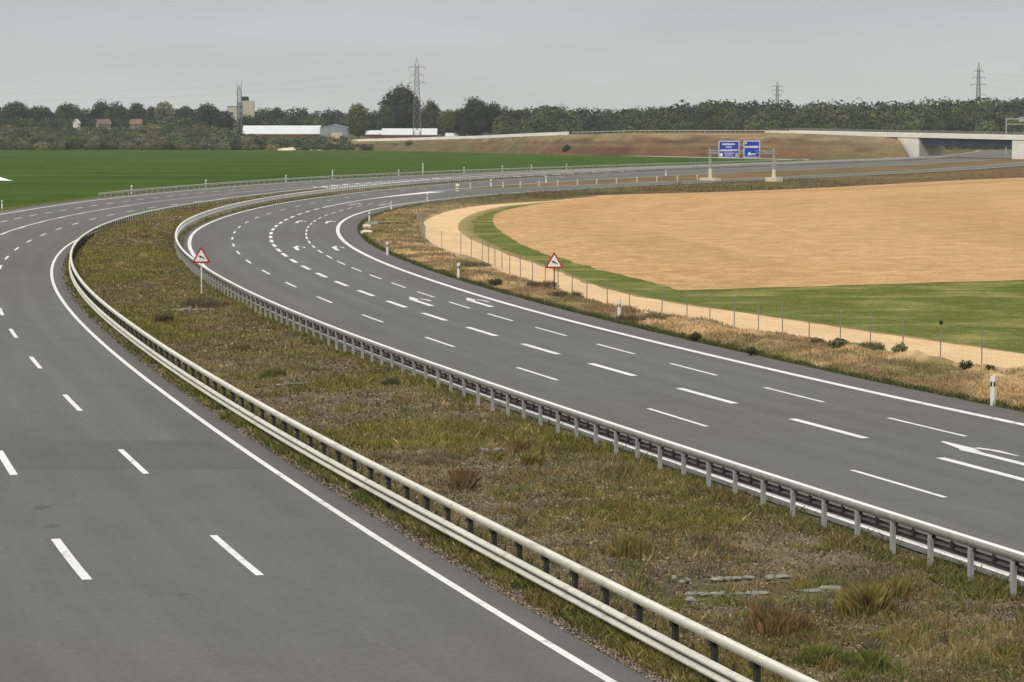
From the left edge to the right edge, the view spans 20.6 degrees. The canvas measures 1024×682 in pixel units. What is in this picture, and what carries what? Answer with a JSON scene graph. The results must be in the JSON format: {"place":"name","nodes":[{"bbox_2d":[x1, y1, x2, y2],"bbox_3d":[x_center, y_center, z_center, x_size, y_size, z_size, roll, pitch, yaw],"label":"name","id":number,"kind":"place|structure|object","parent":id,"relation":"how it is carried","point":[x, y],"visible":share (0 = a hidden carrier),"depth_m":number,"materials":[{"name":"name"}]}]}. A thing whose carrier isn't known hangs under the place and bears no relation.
{"place":"outdoors","nodes":[
{"label":"outdoors","id":0,"kind":"place"},
{"bbox_2d":[0,161,788,210],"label":"verge","id":1,"kind":"structure","parent":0,"point":[29,205],"depth_m":439.07,"materials":[{"name":"plant"}]},
{"bbox_2d":[98,159,802,195],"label":"guardrail","id":2,"kind":"object","parent":1,"relation":"on","point":[240,182],"visible":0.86,"depth_m":589.21,"materials":[{"name":"metal"}]},
{"bbox_2d":[0,150,800,207],"bbox_3d":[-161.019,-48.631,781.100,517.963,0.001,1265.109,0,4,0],"label":"green field","id":3,"kind":"structure","parent":0,"point":[38,176],"depth_m":785.14,"materials":[{"name":"green plant"}]},
{"bbox_2d":[0,150,1011,681],"bbox_3d":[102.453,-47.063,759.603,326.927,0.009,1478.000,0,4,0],"label":"road","id":4,"kind":"structure","parent":0,"point":[154,526],"depth_m":64.38,"materials":[{"name":"grey asphalt"}]},
{"bbox_2d":[5,133,1011,149],"bbox_3d":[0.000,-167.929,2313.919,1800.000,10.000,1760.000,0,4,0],"label":"hill","id":5,"kind":"structure","parent":0,"point":[440,135],"depth_m":1489.10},
{"bbox_2d":[0,100,33,122],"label":"tree","id":6,"kind":"object","parent":5,"relation":"on","point":[16,108],"visible":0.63,"depth_m":1839.58,"materials":[{"name":"green plant"}]},
{"bbox_2d":[27,105,55,122],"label":"tree","id":7,"kind":"object","parent":5,"relation":"on","point":[40,112],"visible":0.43,"depth_m":1849.21,"materials":[{"name":"green plant"}]},
{"bbox_2d":[52,102,81,122],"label":"tree","id":8,"kind":"object","parent":5,"relation":"on","point":[65,111],"visible":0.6,"depth_m":1840.24,"materials":[{"name":"green plant"}]},
{"bbox_2d":[72,119,80,128],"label":"house","id":9,"kind":"structure","parent":5,"relation":"on","point":[76,123],"depth_m":1764.84,"materials":[{"name":"white paint"}]},
{"bbox_2d":[89,99,109,119],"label":"tree","id":10,"kind":"object","parent":5,"relation":"on","point":[98,110],"visible":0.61,"depth_m":1850.22,"materials":[{"name":"green plant"}]},
{"bbox_2d":[95,119,111,131],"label":"house","id":11,"kind":"structure","parent":5,"relation":"on","point":[103,122],"depth_m":1756.12,"materials":[{"name":"red tile"}]},
{"bbox_2d":[102,101,129,121],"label":"tree","id":12,"kind":"object","parent":5,"relation":"on","point":[115,112],"visible":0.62,"depth_m":1829.76,"materials":[{"name":"green plant"}]},
{"bbox_2d":[129,119,143,133],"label":"house","id":13,"kind":"structure","parent":5,"relation":"on","point":[136,123],"depth_m":1775.78,"materials":[{"name":"orange tile"}]},
{"bbox_2d":[127,102,148,118],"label":"tree","id":14,"kind":"object","parent":5,"relation":"on","point":[140,112],"visible":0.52,"depth_m":1840.78,"materials":[{"name":"green plant"}]},
{"bbox_2d":[145,106,154,118],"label":"tree","id":15,"kind":"object","parent":5,"relation":"on","point":[150,112],"visible":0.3,"depth_m":1861.07,"materials":[{"name":"green plant"}]},
{"bbox_2d":[153,101,175,120],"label":"tree","id":16,"kind":"object","parent":5,"relation":"on","point":[166,110],"visible":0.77,"depth_m":1840.45,"materials":[{"name":"green plant"}]},
{"bbox_2d":[174,105,195,119],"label":"tree","id":17,"kind":"object","parent":5,"relation":"on","point":[182,111],"visible":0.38,"depth_m":1869.45,"materials":[{"name":"green plant"}]},
{"bbox_2d":[194,103,219,131],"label":"tree","id":18,"kind":"object","parent":5,"relation":"on","point":[207,114],"visible":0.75,"depth_m":1789.25,"materials":[{"name":"green plant"}]},
{"bbox_2d":[212,110,236,130],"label":"tree","id":19,"kind":"object","parent":5,"relation":"on","point":[224,119],"visible":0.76,"depth_m":1681.47,"materials":[{"name":"green plant"}]},
{"bbox_2d":[227,106,236,133],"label":"storage building","id":20,"kind":"structure","parent":5,"relation":"on","point":[232,110],"depth_m":1739.23,"materials":[{"name":"concrete"}]},
{"bbox_2d":[237,79,241,134],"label":"lattice mast","id":21,"kind":"object","parent":5,"relation":"on","point":[238,112],"visible":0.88,"depth_m":1594.09,"materials":[{"name":"metal"}]},
{"bbox_2d":[238,97,254,118],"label":"silo tower","id":22,"kind":"structure","parent":5,"relation":"on","point":[248,107],"depth_m":1694.42,"materials":[{"name":"concrete"}]},
{"bbox_2d":[232,114,261,135],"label":"tree","id":23,"kind":"object","parent":5,"relation":"on","point":[252,121],"visible":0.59,"depth_m":1650.87,"materials":[{"name":"green plant"}]},
{"bbox_2d":[0,106,514,133],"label":"woodland","id":24,"kind":"object","parent":5,"relation":"on","point":[300,117],"visible":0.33,"depth_m":1791.27,"materials":[{"name":"green plant"}]},
{"bbox_2d":[271,106,283,120],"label":"tree","id":25,"kind":"object","parent":5,"relation":"on","point":[277,112],"visible":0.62,"depth_m":1852.40,"materials":[{"name":"green plant"}]},
{"bbox_2d":[344,102,371,138],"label":"tree","id":26,"kind":"object","parent":5,"relation":"on","point":[358,119],"visible":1,"depth_m":1612.49,"materials":[{"name":"green plant"}]},
{"bbox_2d":[376,103,396,129],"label":"tree","id":27,"kind":"object","parent":5,"relation":"on","point":[385,117],"visible":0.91,"depth_m":1672.42,"materials":[{"name":"green plant"}]},
{"bbox_2d":[377,82,423,127],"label":"tree","id":28,"kind":"object","parent":5,"relation":"on","point":[400,102],"visible":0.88,"depth_m":1686.61,"materials":[{"name":"green plant"}]},
{"bbox_2d":[408,57,424,137],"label":"pylon","id":29,"kind":"object","parent":5,"relation":"on","point":[414,117],"visible":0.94,"depth_m":1473.54,"materials":[{"name":"grey metal"}]},
{"bbox_2d":[63,70,423,106],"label":"power line","id":30,"kind":"object","parent":29,"relation":"hanging from","point":[239,92],"visible":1,"depth_m":1532.05,"materials":[{"name":"metal"}]},
{"bbox_2d":[411,76,771,110],"bbox_3d":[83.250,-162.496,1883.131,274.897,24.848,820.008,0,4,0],"label":"power line","id":31,"kind":"object","parent":29,"relation":"hanging from","point":[528,93],"visible":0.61,"depth_m":1610.47,"materials":[{"name":"metal"}]},
{"bbox_2d":[419,98,440,129],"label":"tree","id":32,"kind":"object","parent":5,"relation":"on","point":[430,113],"visible":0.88,"depth_m":1651.96,"materials":[{"name":"green plant"}]},
{"bbox_2d":[436,109,454,135],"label":"tree","id":33,"kind":"object","parent":5,"relation":"on","point":[444,124],"visible":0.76,"depth_m":1641.77,"materials":[{"name":"green plant"}]},
{"bbox_2d":[451,107,473,135],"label":"tree","id":34,"kind":"object","parent":5,"relation":"on","point":[461,126],"visible":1,"depth_m":1607.31,"materials":[{"name":"green plant"}]},
{"bbox_2d":[462,96,491,135],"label":"tree","id":35,"kind":"object","parent":5,"relation":"on","point":[479,111],"visible":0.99,"depth_m":1610.85,"materials":[{"name":"green plant"}]},
{"bbox_2d":[485,101,503,132],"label":"tree","id":36,"kind":"object","parent":5,"relation":"on","point":[494,112],"visible":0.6,"depth_m":1616.81,"materials":[{"name":"green plant"}]},
{"bbox_2d":[483,94,1023,148],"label":"woodland","id":37,"kind":"object","parent":5,"relation":"on","point":[973,116],"visible":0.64,"depth_m":1531.92,"materials":[{"name":"green plant"}]},
{"bbox_2d":[771,81,782,103],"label":"pylon","id":38,"kind":"object","parent":5,"relation":"on","point":[776,89],"visible":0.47,"depth_m":2290.63,"materials":[{"name":"metal"}]},
{"bbox_2d":[970,62,986,101],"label":"pylon","id":39,"kind":"object","parent":5,"relation":"on","point":[978,77],"visible":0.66,"depth_m":1941.53,"materials":[{"name":"metal"}]},
{"bbox_2d":[0,0,1023,116],"label":"sky","id":40,"kind":"structure","parent":0,"point":[627,53],"materials":[{"name":"grey"}]},
{"bbox_2d":[61,150,1023,681],"bbox_3d":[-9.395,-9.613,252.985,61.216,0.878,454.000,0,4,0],"label":"median ground","id":41,"kind":"structure","parent":0,"point":[282,398],"depth_m":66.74,"materials":[{"name":"green plant"}]},
{"bbox_2d":[152,310,174,322],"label":"grass clump","id":42,"kind":"object","parent":41,"relation":"on","point":[162,317],"visible":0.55,"depth_m":138.07,"materials":[{"name":"brown plant"}]},
{"bbox_2d":[143,308,214,311],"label":"stone row","id":43,"kind":"object","parent":41,"relation":"on","point":[182,309],"visible":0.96,"depth_m":148.10,"materials":[{"name":"grey stone"}]},
{"bbox_2d":[0,123,399,150],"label":"scrub","id":44,"kind":"object","parent":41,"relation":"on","point":[146,138],"visible":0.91,"depth_m":1454.19,"materials":[{"name":"green plant"}]},
{"bbox_2d":[180,295,220,307],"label":"grass clump","id":45,"kind":"object","parent":41,"relation":"on","point":[201,302],"visible":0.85,"depth_m":151.84,"materials":[{"name":"green plant"}]},
{"bbox_2d":[192,247,209,293],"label":"warning sign","id":46,"kind":"object","parent":41,"relation":"on","point":[201,257],"visible":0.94,"depth_m":163.94,"materials":[{"name":"metal"}]},
{"bbox_2d":[214,296,238,306],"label":"grass clump","id":47,"kind":"object","parent":41,"relation":"on","point":[223,302],"visible":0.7,"depth_m":152.80,"materials":[{"name":"brown plant"}]},
{"bbox_2d":[225,342,251,351],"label":"grass clump","id":48,"kind":"object","parent":41,"relation":"on","point":[234,347],"visible":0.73,"depth_m":122.28,"materials":[{"name":"brown plant"}]},
{"bbox_2d":[263,367,287,377],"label":"grass clump","id":49,"kind":"object","parent":41,"relation":"on","point":[274,372],"visible":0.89,"depth_m":109.28,"materials":[{"name":"green plant"}]},
{"bbox_2d":[242,126,320,137],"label":"barn","id":50,"kind":"structure","parent":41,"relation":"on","point":[293,131],"depth_m":1637.72,"materials":[{"name":"white metal"}]},
{"bbox_2d":[276,377,373,385],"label":"stone row","id":51,"kind":"object","parent":41,"relation":"on","point":[286,382],"visible":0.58,"depth_m":105.03,"materials":[{"name":"grey stone"}]},
{"bbox_2d":[320,124,348,139],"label":"shed","id":52,"kind":"structure","parent":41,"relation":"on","point":[335,130],"depth_m":1630.47,"materials":[{"name":"grey metal"}]},
{"bbox_2d":[365,130,381,138],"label":"building","id":53,"kind":"structure","parent":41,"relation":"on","point":[372,134],"depth_m":1635.74,"materials":[{"name":"white metal"}]},
{"bbox_2d":[380,377,400,385],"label":"grass clump","id":54,"kind":"object","parent":41,"relation":"on","point":[389,381],"visible":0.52,"depth_m":104.24,"materials":[{"name":"green plant"}]},
{"bbox_2d":[384,432,408,440],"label":"grass clump","id":55,"kind":"object","parent":41,"relation":"on","point":[395,436],"visible":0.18,"depth_m":86.34,"materials":[{"name":"green plant"}]},
{"bbox_2d":[381,128,437,137],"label":"building","id":56,"kind":"structure","parent":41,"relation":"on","point":[402,132],"depth_m":1632.13,"materials":[{"name":"white metal"}]},
{"bbox_2d":[387,446,504,455],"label":"stone row","id":57,"kind":"object","parent":41,"relation":"on","point":[465,448],"visible":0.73,"depth_m":83.80,"materials":[{"name":"grey stone"}]},
{"bbox_2d":[446,465,482,491],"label":"grass clump","id":58,"kind":"object","parent":41,"relation":"on","point":[462,478],"visible":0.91,"depth_m":74.72,"materials":[{"name":"brown plant"}]},
{"bbox_2d":[69,155,951,681],"bbox_3d":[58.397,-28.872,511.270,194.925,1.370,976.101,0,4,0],"label":"guardrail","id":59,"kind":"object","parent":41,"relation":"on","point":[691,657],"visible":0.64,"depth_m":64.33,"materials":[{"name":"metal"}]},
{"bbox_2d":[503,438,532,453],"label":"grass clump","id":60,"kind":"object","parent":41,"relation":"on","point":[515,445],"visible":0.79,"depth_m":83.91,"materials":[{"name":"brown plant"}]},
{"bbox_2d":[518,449,545,466],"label":"grass clump","id":61,"kind":"object","parent":41,"relation":"on","point":[528,458],"visible":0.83,"depth_m":80.10,"materials":[{"name":"green plant"}]},
{"bbox_2d":[174,155,1023,597],"bbox_3d":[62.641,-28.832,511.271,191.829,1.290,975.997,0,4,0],"label":"guardrail","id":62,"kind":"object","parent":41,"relation":"on","point":[968,553],"visible":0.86,"depth_m":82.06,"materials":[{"name":"metal"}]},
{"bbox_2d":[601,531,656,559],"bbox_3d":[2.621,4.568,63.169,1.243,0.603,1.179,0,4,0],"label":"grass clump","id":63,"kind":"object","parent":41,"relation":"on","point":[622,546],"visible":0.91,"depth_m":62.92,"materials":[{"name":"green plant"}]},
{"bbox_2d":[684,597,696,603],"bbox_3d":[3.573,5.182,56.297,0.210,0.138,0.210,-2,5,-25],"label":"stone","id":64,"kind":"object","parent":41,"relation":"on","point":[689,600],"visible":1,"depth_m":56.23,"materials":[{"name":"grey stone"}]},
{"bbox_2d":[417,191,1023,367],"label":"wire fence","id":65,"kind":"object","parent":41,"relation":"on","point":[433,210],"visible":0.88,"depth_m":148.09,"materials":[{"name":"metal"}]},
{"bbox_2d":[683,591,768,595],"bbox_3d":[4.435,5.239,58.382,1.863,0.139,0.330,-1,4,-9],"label":"stone row","id":66,"kind":"object","parent":41,"relation":"on","point":[756,593],"visible":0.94,"depth_m":58.33,"materials":[{"name":"grey stone"}]},
{"bbox_2d":[670,574,789,583],"bbox_3d":[4.692,5.046,60.114,2.782,0.202,0.430,-2,5,-21],"label":"stone row","id":67,"kind":"object","parent":41,"relation":"on","point":[732,578],"visible":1,"depth_m":60.06,"materials":[{"name":"grey stone"}]},
{"bbox_2d":[739,600,821,639],"bbox_3d":[5.143,5.299,53.393,1.638,0.608,1.829,0,4,2],"label":"grass clump","id":68,"kind":"object","parent":41,"relation":"on","point":[768,621],"visible":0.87,"depth_m":53.29,"materials":[{"name":"brown plant"}]},
{"bbox_2d":[796,585,840,591],"bbox_3d":[6.447,5.202,59.004,1.027,0.104,0.458,-3,5,-38],"label":"stone row","id":69,"kind":"object","parent":41,"relation":"on","point":[823,587],"visible":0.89,"depth_m":59.09,"materials":[{"name":"grey stone"}]},
{"bbox_2d":[788,641,908,673],"bbox_3d":[5.962,5.593,50.192,2.211,0.496,1.564,4,6,43],"label":"grass clump","id":70,"kind":"object","parent":41,"relation":"on","point":[849,658],"visible":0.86,"depth_m":50.09,"materials":[{"name":"green plant"}]},
{"bbox_2d":[828,576,897,619],"bbox_3d":[7.005,5.060,55.770,1.401,0.847,1.820,-1,4,-11],"label":"grass clump","id":71,"kind":"object","parent":41,"relation":"on","point":[868,597],"visible":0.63,"depth_m":55.36,"materials":[{"name":"green plant"}]},
{"bbox_2d":[765,128,1023,158],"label":"road bridge","id":72,"kind":"structure","parent":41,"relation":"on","point":[922,144],"depth_m":1013.96,"materials":[{"name":"concrete"}]},
{"bbox_2d":[878,576,916,599],"bbox_3d":[7.894,5.080,58.029,0.844,0.596,1.308,2,5,21],"label":"grass clump","id":73,"kind":"object","parent":41,"relation":"on","point":[901,585],"visible":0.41,"depth_m":57.78,"materials":[{"name":"green plant"}]},
{"bbox_2d":[1005,117,1023,154],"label":"sign gantry","id":74,"kind":"object","parent":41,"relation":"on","point":[1021,119],"visible":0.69,"depth_m":1146.38,"materials":[{"name":"metal"}]},
{"bbox_2d":[418,196,728,327],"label":"track edge","id":75,"kind":"object","parent":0,"point":[437,213],"visible":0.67,"depth_m":373.59,"materials":[{"name":"soil"}]},
{"bbox_2d":[183,192,1023,585],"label":"road","id":76,"kind":"structure","parent":0,"point":[953,464],"depth_m":107.58,"materials":[{"name":"grey asphalt"}]},
{"bbox_2d":[326,133,906,157],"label":"embankment","id":77,"kind":"structure","parent":0,"point":[792,145],"depth_m":1094.50,"materials":[{"name":"soil"}]},
{"bbox_2d":[348,132,568,141],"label":"concrete barrier","id":78,"kind":"object","parent":77,"relation":"on","point":[488,136],"visible":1,"depth_m":1344.00,"materials":[{"name":"white concrete"}]},
{"bbox_2d":[572,130,770,133],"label":"guardrail","id":79,"kind":"object","parent":77,"relation":"on","point":[678,130],"visible":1,"depth_m":1106.20,"materials":[{"name":"metal"}]},
{"bbox_2d":[365,155,1011,191],"bbox_3d":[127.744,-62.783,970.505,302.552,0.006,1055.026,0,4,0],"label":"road beyond","id":80,"kind":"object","parent":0,"point":[443,187],"visible":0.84,"depth_m":620.44,"materials":[{"name":"asphalt"}]},
{"bbox_2d":[357,169,1023,411],"bbox_3d":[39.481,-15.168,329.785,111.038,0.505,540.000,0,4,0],"label":"verge ground","id":81,"kind":"structure","parent":0,"point":[917,354],"depth_m":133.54,"materials":[{"name":"brown plant"}]},
{"bbox_2d":[460,261,492,266],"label":"grass clump","id":82,"kind":"object","parent":81,"relation":"on","point":[473,264],"visible":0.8,"depth_m":197.22,"materials":[{"name":"beige plant"}]},
{"bbox_2d":[488,277,502,285],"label":"bush","id":83,"kind":"object","parent":81,"relation":"on","point":[496,282],"visible":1,"depth_m":173.88,"materials":[{"name":"green plant"}]},
{"bbox_2d":[522,280,557,287],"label":"grass clump","id":84,"kind":"object","parent":81,"relation":"on","point":[538,283],"visible":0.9,"depth_m":171.85,"materials":[{"name":"beige plant"}]},
{"bbox_2d":[545,253,562,288],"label":"warning sign","id":85,"kind":"object","parent":81,"relation":"on","point":[554,262],"visible":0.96,"depth_m":167.55,"materials":[{"name":"metal"}]},
{"bbox_2d":[549,290,582,297],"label":"grass clump","id":86,"kind":"object","parent":81,"relation":"on","point":[559,293],"visible":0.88,"depth_m":161.31,"materials":[{"name":"brown plant"}]},
{"bbox_2d":[617,299,620,315],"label":"delineator post","id":87,"kind":"object","parent":81,"relation":"on","point":[619,307],"visible":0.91,"depth_m":142.53,"materials":[{"name":"white plastic"}]},
{"bbox_2d":[615,314,640,321],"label":"grass clump","id":88,"kind":"object","parent":81,"relation":"on","point":[628,318],"visible":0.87,"depth_m":141.38,"materials":[{"name":"brown plant"}]},
{"bbox_2d":[639,314,667,320],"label":"grass clump","id":89,"kind":"object","parent":81,"relation":"on","point":[660,316],"visible":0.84,"depth_m":141.80,"materials":[{"name":"brown plant"}]},
{"bbox_2d":[689,331,701,339],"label":"bush","id":90,"kind":"object","parent":81,"relation":"on","point":[695,336],"visible":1,"depth_m":128.29,"materials":[{"name":"green plant"}]},
{"bbox_2d":[745,346,757,354],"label":"bush","id":91,"kind":"object","parent":81,"relation":"on","point":[751,351],"visible":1,"depth_m":119.91,"materials":[{"name":"green plant"}]},
{"bbox_2d":[810,337,824,342],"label":"bush","id":92,"kind":"object","parent":81,"relation":"on","point":[814,340],"visible":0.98,"depth_m":125.24,"materials":[{"name":"green plant"}]},
{"bbox_2d":[828,337,848,348],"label":"bush","id":93,"kind":"object","parent":81,"relation":"on","point":[839,342],"visible":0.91,"depth_m":123.46,"materials":[{"name":"green plant"}]},
{"bbox_2d":[857,340,886,350],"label":"grass clump","id":94,"kind":"object","parent":81,"relation":"on","point":[871,345],"visible":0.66,"depth_m":122.07,"materials":[{"name":"green plant"}]},
{"bbox_2d":[891,342,907,352],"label":"bush","id":95,"kind":"object","parent":81,"relation":"on","point":[899,347],"visible":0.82,"depth_m":120.98,"materials":[{"name":"green plant"}]},
{"bbox_2d":[958,360,973,369],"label":"bush","id":96,"kind":"object","parent":81,"relation":"on","point":[968,364],"visible":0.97,"depth_m":112.28,"materials":[{"name":"green plant"}]},
{"bbox_2d":[990,375,995,405],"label":"delineator post","id":97,"kind":"object","parent":81,"relation":"on","point":[992,387],"visible":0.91,"depth_m":98.20,"materials":[{"name":"white plastic"}]},
{"bbox_2d":[424,196,1023,367],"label":"dirt track","id":98,"kind":"structure","parent":0,"point":[448,222],"depth_m":150.75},
{"bbox_2d":[431,162,1023,191],"bbox_3d":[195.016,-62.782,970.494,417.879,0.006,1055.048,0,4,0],"label":"road exit","id":99,"kind":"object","parent":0,"point":[557,188],"visible":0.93,"depth_m":534.30,"materials":[{"name":"asphalt"}]},
{"bbox_2d":[651,156,809,159],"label":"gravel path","id":100,"kind":"structure","parent":0,"point":[718,157],"depth_m":1021.28,"materials":[{"name":"beige gravel"}]},
{"bbox_2d":[458,201,1023,353],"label":"dry margin","id":101,"kind":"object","parent":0,"point":[465,227],"visible":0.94,"depth_m":195.56,"materials":[{"name":"soil"}]},
{"bbox_2d":[460,158,1023,189],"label":"gore verge","id":102,"kind":"structure","parent":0,"point":[819,171],"depth_m":635.73,"materials":[{"name":"plant"}]},
{"bbox_2d":[471,204,1023,352],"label":"grass strip","id":103,"kind":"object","parent":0,"point":[993,308],"depth_m":158.90,"materials":[{"name":"green plant"}]},
{"bbox_2d":[493,178,1023,289],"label":"stubble field","id":104,"kind":"structure","parent":0,"point":[927,233],"depth_m":261.69,"materials":[{"name":"plant"}]},
{"bbox_2d":[685,180,1023,193],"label":"furrow","id":105,"kind":"structure","parent":104,"relation":"on","point":[882,187],"depth_m":488.13,"materials":[{"name":"soil"}]},
{"bbox_2d":[617,166,1023,194],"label":"exit verge","id":106,"kind":"structure","parent":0,"point":[1006,175],"depth_m":609.40,"materials":[{"name":"plant"}]},
{"bbox_2d":[699,141,782,181],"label":"overhead sign","id":107,"kind":"object","parent":106,"relation":"on","point":[728,149],"visible":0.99,"depth_m":537.92,"materials":[{"name":"blue metal"}]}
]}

